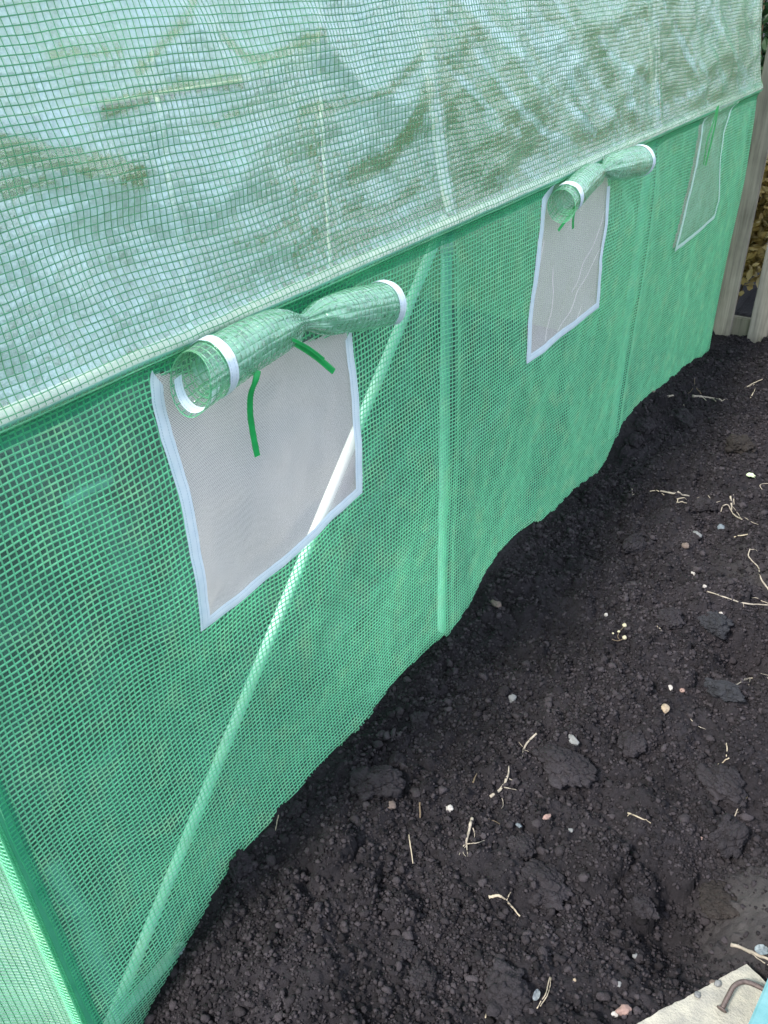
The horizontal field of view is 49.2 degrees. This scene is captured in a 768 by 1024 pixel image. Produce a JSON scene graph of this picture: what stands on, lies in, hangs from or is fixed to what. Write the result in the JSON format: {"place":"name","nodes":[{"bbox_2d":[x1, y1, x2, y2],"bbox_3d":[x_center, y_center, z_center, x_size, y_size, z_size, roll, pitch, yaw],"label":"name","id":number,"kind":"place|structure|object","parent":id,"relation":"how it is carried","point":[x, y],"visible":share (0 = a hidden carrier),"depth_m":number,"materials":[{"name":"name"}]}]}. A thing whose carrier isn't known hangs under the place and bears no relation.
{"place":"outdoors","nodes":[
{"label":"outdoors","id":0,"kind":"place"},
{"bbox_2d":[0,0,767,1023],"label":"ground","id":1,"kind":"structure","parent":0,"point":[734,930],"depth_m":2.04,"materials":[{"name":"soil"}]},
{"bbox_2d":[172,946,184,955],"bbox_3d":[-0.363,0.779,1.488,0.028,0.007,0.015,0,45,-19],"label":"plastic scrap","id":2,"kind":"object","parent":1,"relation":"on","point":[180,952],"visible":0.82,"depth_m":1.49,"materials":[{"name":"plastic"}]},
{"bbox_2d":[228,849,252,882],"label":"soil clod","id":3,"kind":"object","parent":1,"relation":"on","point":[240,865],"visible":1,"depth_m":1.52,"materials":[{"name":"black soil"}]},
{"bbox_2d":[286,800,306,818],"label":"soil clod","id":4,"kind":"object","parent":1,"relation":"on","point":[296,808],"visible":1,"depth_m":1.61,"materials":[{"name":"black soil"}]},
{"bbox_2d":[348,765,405,800],"bbox_3d":[-0.013,0.536,1.663,0.114,0.061,0.080,-5,33,-4],"label":"soil clod","id":5,"kind":"object","parent":1,"relation":"on","point":[366,783],"visible":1,"depth_m":1.64,"materials":[{"name":"black soil"}]},
{"bbox_2d":[0,0,762,1023],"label":"polytunnel greenhouse","id":6,"kind":"object","parent":1,"relation":"on","point":[54,80],"visible":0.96,"depth_m":1.36,"materials":[{"name":"plastic"}]},
{"bbox_2d":[150,280,406,631],"bbox_3d":[-0.128,-0.105,1.286,0.090,0.447,0.467,20,39,29],"label":"roll up window","id":7,"kind":"structure","parent":6,"relation":"in","point":[232,376],"depth_m":1.25,"materials":[{"name":"white plastic"}]},
{"bbox_2d":[526,144,655,363],"bbox_3d":[0.492,-0.627,2.011,0.090,0.404,0.526,20,39,29],"label":"roll up window","id":8,"kind":"structure","parent":6,"relation":"in","point":[591,180],"depth_m":1.98,"materials":[{"name":"white plastic"}]},
{"bbox_2d":[672,100,737,250],"bbox_3d":[1.023,-1.085,2.679,0.041,0.400,0.418,20,39,29],"label":"roll up window","id":9,"kind":"structure","parent":6,"relation":"in","point":[696,216],"depth_m":2.67,"materials":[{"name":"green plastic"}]},
{"bbox_2d":[387,800,395,809],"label":"pebble","id":10,"kind":"object","parent":1,"relation":"on","point":[392,804],"visible":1,"depth_m":1.62,"materials":[{"name":"brown stone"}]},
{"bbox_2d":[389,751,404,768],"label":"soil clod","id":11,"kind":"object","parent":1,"relation":"on","point":[396,758],"visible":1,"depth_m":1.71,"materials":[{"name":"black soil"}]},
{"bbox_2d":[391,934,417,961],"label":"soil clod","id":12,"kind":"object","parent":1,"relation":"on","point":[405,949],"visible":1,"depth_m":1.41,"materials":[{"name":"black soil"}]},
{"bbox_2d":[408,834,412,862],"bbox_3d":[0.050,0.631,1.571,0.003,0.011,0.057,-4,33,-4],"label":"straw","id":13,"kind":"object","parent":1,"relation":"on","point":[410,847],"visible":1,"depth_m":1.57,"materials":[{"name":"beige plant"}]},
{"bbox_2d":[410,710,428,728],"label":"soil clod","id":14,"kind":"object","parent":1,"relation":"on","point":[418,719],"visible":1,"depth_m":1.78,"materials":[{"name":"black soil"}]},
{"bbox_2d":[419,802,420,817],"bbox_3d":[0.070,0.581,1.636,0.004,0.020,0.025,-1,33,1],"label":"straw","id":15,"kind":"object","parent":1,"relation":"on","point":[419,810],"visible":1,"depth_m":1.64,"materials":[{"name":"beige plant"}]},
{"bbox_2d":[407,959,437,998],"bbox_3d":[0.061,0.761,1.366,0.056,0.038,0.061,8,34,15],"label":"soil clod","id":16,"kind":"object","parent":1,"relation":"on","point":[423,976],"visible":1,"depth_m":1.35,"materials":[{"name":"black soil"}]},
{"bbox_2d":[446,804,453,811],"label":"pebble","id":17,"kind":"object","parent":1,"relation":"on","point":[449,808],"visible":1,"depth_m":1.64,"materials":[{"name":"white stone"}]},
{"bbox_2d":[459,817,484,855],"bbox_3d":[0.171,0.611,1.576,0.039,0.019,0.087,10,35,17],"label":"root","id":18,"kind":"object","parent":1,"relation":"on","point":[468,832],"visible":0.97,"depth_m":1.58,"materials":[{"name":"beige plant"}]},
{"bbox_2d":[490,599,501,607],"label":"pebble","id":19,"kind":"object","parent":1,"relation":"on","point":[496,604],"visible":1,"depth_m":2.09,"materials":[{"name":"grey stone"}]},
{"bbox_2d":[489,766,515,808],"bbox_3d":[0.243,0.554,1.682,0.037,0.030,0.084,22,40,32],"label":"root","id":20,"kind":"object","parent":1,"relation":"on","point":[499,789],"visible":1,"depth_m":1.68,"materials":[{"name":"beige plant"}]},
{"bbox_2d":[498,685,509,696],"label":"soil clod","id":21,"kind":"object","parent":1,"relation":"on","point":[504,690],"visible":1,"depth_m":1.88,"materials":[{"name":"black soil"}]},
{"bbox_2d":[488,892,520,916],"bbox_3d":[0.212,0.693,1.477,0.046,0.028,0.042,-11,34,-13],"label":"root","id":22,"kind":"object","parent":1,"relation":"on","point":[502,897],"visible":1,"depth_m":1.48,"materials":[{"name":"beige plant"}]},
{"bbox_2d":[485,959,532,1020],"bbox_3d":[0.195,0.760,1.325,0.084,0.050,0.092,13,36,21],"label":"soil clod","id":23,"kind":"object","parent":1,"relation":"on","point":[507,991],"visible":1,"depth_m":1.31,"materials":[{"name":"black soil"}]},
{"bbox_2d":[508,694,516,702],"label":"pebble","id":24,"kind":"object","parent":1,"relation":"on","point":[512,697],"visible":1,"depth_m":1.88,"materials":[{"name":"grey stone"}]},
{"bbox_2d":[507,835,536,860],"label":"soil clod","id":25,"kind":"object","parent":1,"relation":"on","point":[523,846],"visible":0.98,"depth_m":1.57,"materials":[{"name":"black soil"}]},
{"bbox_2d":[519,733,536,756],"bbox_3d":[0.293,0.488,1.753,0.031,0.020,0.075,20,39,29],"label":"root","id":26,"kind":"object","parent":1,"relation":"on","point":[531,738],"visible":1,"depth_m":1.76,"materials":[{"name":"beige plant"}]},
{"bbox_2d":[533,989,539,1000],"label":"pebble","id":27,"kind":"object","parent":1,"relation":"on","point":[536,994],"visible":1,"depth_m":1.31,"materials":[{"name":"grey stone"}]},
{"bbox_2d":[537,976,550,1008],"bbox_3d":[0.256,0.761,1.326,0.009,0.027,0.070,15,36,23],"label":"straw","id":28,"kind":"object","parent":1,"relation":"on","point":[546,992],"visible":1,"depth_m":1.32,"materials":[{"name":"beige plant"}]},
{"bbox_2d":[517,858,572,910],"bbox_3d":[0.290,0.673,1.517,0.105,0.050,0.093,18,38,27],"label":"soil clod","id":29,"kind":"object","parent":1,"relation":"on","point":[553,890],"visible":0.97,"depth_m":1.50,"materials":[{"name":"black soil"}]},
{"bbox_2d":[542,814,550,819],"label":"pebble","id":30,"kind":"object","parent":1,"relation":"on","point":[546,816],"visible":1,"depth_m":1.61,"materials":[{"name":"pink stone"}]},
{"bbox_2d":[531,742,596,788],"bbox_3d":[0.372,0.514,1.715,0.104,0.045,0.130,-12,34,-16],"label":"soil clod","id":31,"kind":"object","parent":1,"relation":"on","point":[563,766],"visible":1,"depth_m":1.70,"materials":[{"name":"black soil"}]},
{"bbox_2d":[569,734,578,745],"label":"pebble","id":32,"kind":"object","parent":1,"relation":"on","point":[573,740],"visible":1,"depth_m":1.75,"materials":[{"name":"white stone"}]},
{"bbox_2d":[611,1011,617,1017],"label":"pebble","id":33,"kind":"object","parent":1,"relation":"on","point":[614,1014],"visible":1,"depth_m":1.31,"materials":[{"name":"white stone"}]},
{"bbox_2d":[612,623,626,640],"bbox_3d":[0.567,0.290,2.023,0.036,0.020,0.057,5,34,11],"label":"seed head sprig","id":34,"kind":"object","parent":1,"relation":"on","point":[624,637],"visible":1,"depth_m":2.01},
{"bbox_2d":[615,1004,631,1015],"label":"pebble","id":35,"kind":"object","parent":1,"relation":"on","point":[623,1009],"visible":1,"depth_m":1.30,"materials":[{"name":"pink stone"}]},
{"bbox_2d":[616,730,646,757],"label":"soil clod","id":36,"kind":"object","parent":1,"relation":"on","point":[632,745],"visible":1,"depth_m":1.75,"materials":[{"name":"black soil"}]},
{"bbox_2d":[624,432,643,447],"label":"soil clod","id":37,"kind":"object","parent":1,"relation":"on","point":[635,440],"visible":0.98,"depth_m":2.74,"materials":[{"name":"black soil"}]},
{"bbox_2d":[622,532,647,555],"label":"soil clod","id":38,"kind":"object","parent":1,"relation":"on","point":[634,544],"visible":1,"depth_m":2.30,"materials":[{"name":"black soil"}]},
{"bbox_2d":[627,812,650,822],"bbox_3d":[0.488,0.586,1.605,0.049,0.018,0.012,22,40,32],"label":"root","id":39,"kind":"object","parent":1,"relation":"on","point":[628,813],"visible":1,"depth_m":1.60,"materials":[{"name":"plant"}]},
{"bbox_2d":[633,417,655,433],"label":"soil clod","id":40,"kind":"object","parent":1,"relation":"on","point":[647,425],"visible":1,"depth_m":2.76,"materials":[{"name":"black soil"}]},
{"bbox_2d":[632,893,659,919],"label":"soil clod","id":41,"kind":"object","parent":1,"relation":"on","point":[644,907],"visible":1,"depth_m":1.47,"materials":[{"name":"black soil"}]},
{"bbox_2d":[661,703,669,712],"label":"pebble","id":42,"kind":"object","parent":1,"relation":"on","point":[665,708],"visible":0.98,"depth_m":1.83,"materials":[{"name":"beige stone"}]},
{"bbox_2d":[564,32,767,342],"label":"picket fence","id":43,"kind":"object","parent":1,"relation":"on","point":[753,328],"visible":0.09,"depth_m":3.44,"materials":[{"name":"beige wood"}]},
{"bbox_2d":[656,607,683,628],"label":"soil clod","id":44,"kind":"object","parent":1,"relation":"on","point":[670,617],"visible":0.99,"depth_m":2.06,"materials":[{"name":"black soil"}]},
{"bbox_2d":[660,490,689,496],"bbox_3d":[0.890,-0.055,2.559,0.091,0.029,0.027,2,33,6],"label":"stick","id":45,"kind":"object","parent":1,"relation":"on","point":[674,493],"visible":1,"depth_m":2.56,"materials":[{"name":"beige wood"}]},
{"bbox_2d":[670,408,695,428],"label":"soil clod","id":46,"kind":"object","parent":1,"relation":"on","point":[684,418],"visible":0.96,"depth_m":2.86,"materials":[{"name":"black soil"}]},
{"bbox_2d":[681,542,688,548],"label":"pebble","id":47,"kind":"object","parent":1,"relation":"on","point":[685,545],"visible":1,"depth_m":2.31,"materials":[{"name":"brown stone"}]},
{"bbox_2d":[637,964,765,1023],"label":"paving slab","id":48,"kind":"structure","parent":1,"relation":"on","point":[739,1008],"depth_m":1.30,"materials":[{"name":"stone"}]},
{"bbox_2d":[694,991,700,997],"bbox_3d":[0.491,0.757,1.314,0.010,0.009,0.010,20,39,29],"label":"grit crumb","id":49,"kind":"object","parent":48,"relation":"on","point":[697,994],"visible":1,"depth_m":1.31,"materials":[{"name":"grey stone"}]},
{"bbox_2d":[714,980,720,986],"bbox_3d":[0.528,0.747,1.328,0.010,0.009,0.010,-8,34,-9],"label":"grit crumb","id":50,"kind":"object","parent":48,"relation":"on","point":[717,983],"visible":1,"depth_m":1.32,"materials":[{"name":"grey stone"}]},
{"bbox_2d":[716,979,767,1023],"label":"painted board","id":51,"kind":"object","parent":48,"relation":"on","point":[759,1015],"visible":1,"depth_m":1.26,"materials":[{"name":"teal paint"}]},
{"bbox_2d":[694,496,717,511],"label":"soil clod","id":52,"kind":"object","parent":1,"relation":"on","point":[701,504],"visible":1,"depth_m":2.51,"materials":[{"name":"black soil"}]},
{"bbox_2d":[692,395,727,400],"bbox_3d":[1.184,-0.416,3.052,0.134,0.033,0.055,2,33,5],"label":"stick","id":53,"kind":"object","parent":1,"relation":"on","point":[694,396],"visible":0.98,"depth_m":3.05,"materials":[{"name":"beige wood"}]},
{"bbox_2d":[697,608,733,639],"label":"soil clod","id":54,"kind":"object","parent":1,"relation":"on","point":[716,624],"visible":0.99,"depth_m":2.08,"materials":[{"name":"grey soil"}]},
{"bbox_2d":[698,879,739,919],"bbox_3d":[0.610,0.697,1.505,0.088,0.029,0.081,4,33,9],"label":"soil clod","id":55,"kind":"object","parent":1,"relation":"on","point":[715,898],"visible":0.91,"depth_m":1.50,"materials":[{"name":"soil"}]},
{"bbox_2d":[694,763,747,808],"bbox_3d":[0.679,0.546,1.679,0.077,0.056,0.117,-13,35,-17],"label":"soil clod","id":56,"kind":"object","parent":1,"relation":"on","point":[724,783],"visible":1,"depth_m":1.66,"materials":[{"name":"black soil"}]},
{"bbox_2d":[717,524,724,528],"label":"pebble","id":57,"kind":"object","parent":1,"relation":"on","point":[720,526],"visible":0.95,"depth_m":2.41,"materials":[{"name":"stone"}]},
{"bbox_2d":[678,121,767,301],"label":"shrub","id":58,"kind":"object","parent":1,"relation":"on","point":[757,247],"visible":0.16,"depth_m":3.59,"materials":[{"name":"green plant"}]},
{"bbox_2d":[704,677,745,701],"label":"soil clod","id":59,"kind":"object","parent":1,"relation":"on","point":[724,690],"visible":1,"depth_m":1.85,"materials":[{"name":"grey soil"}]},
{"bbox_2d":[684,0,767,194],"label":"evergreen bush","id":60,"kind":"object","parent":1,"relation":"on","point":[764,30],"visible":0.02,"depth_m":3.75,"materials":[{"name":"green plant"}]},
{"bbox_2d":[709,812,748,858],"bbox_3d":[0.650,0.612,1.585,0.102,0.052,0.072,-28,41,-34],"label":"soil clod","id":61,"kind":"object","parent":1,"relation":"on","point":[728,836],"visible":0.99,"depth_m":1.57,"materials":[{"name":"black soil"}]},
{"bbox_2d":[707,591,767,606],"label":"root","id":62,"kind":"object","parent":1,"relation":"on","point":[741,602],"visible":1,"depth_m":2.13,"materials":[{"name":"beige plant"}]},
{"bbox_2d":[720,504,755,523],"bbox_3d":[1.048,0.014,2.465,0.034,0.030,0.138,-14,35,-18],"label":"root","id":63,"kind":"object","parent":1,"relation":"on","point":[739,517],"visible":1,"depth_m":2.50,"materials":[{"name":"beige plant"}]},
{"bbox_2d":[725,434,756,454],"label":"soil clod","id":64,"kind":"object","parent":1,"relation":"on","point":[737,444],"visible":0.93,"depth_m":2.74,"materials":[{"name":"soil"}]},
{"bbox_2d":[730,943,767,964],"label":"stick","id":65,"kind":"object","parent":1,"relation":"on","point":[752,952],"visible":1,"depth_m":1.40,"materials":[{"name":"beige wood"}]},
{"bbox_2d":[748,549,767,589],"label":"root","id":66,"kind":"object","parent":1,"relation":"on","point":[765,585],"visible":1,"depth_m":2.27,"materials":[{"name":"beige plant"}]},
{"bbox_2d":[755,944,767,954],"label":"pebble","id":67,"kind":"object","parent":1,"relation":"on","point":[761,949],"visible":1,"depth_m":1.39,"materials":[{"name":"grey stone"}]}
]}

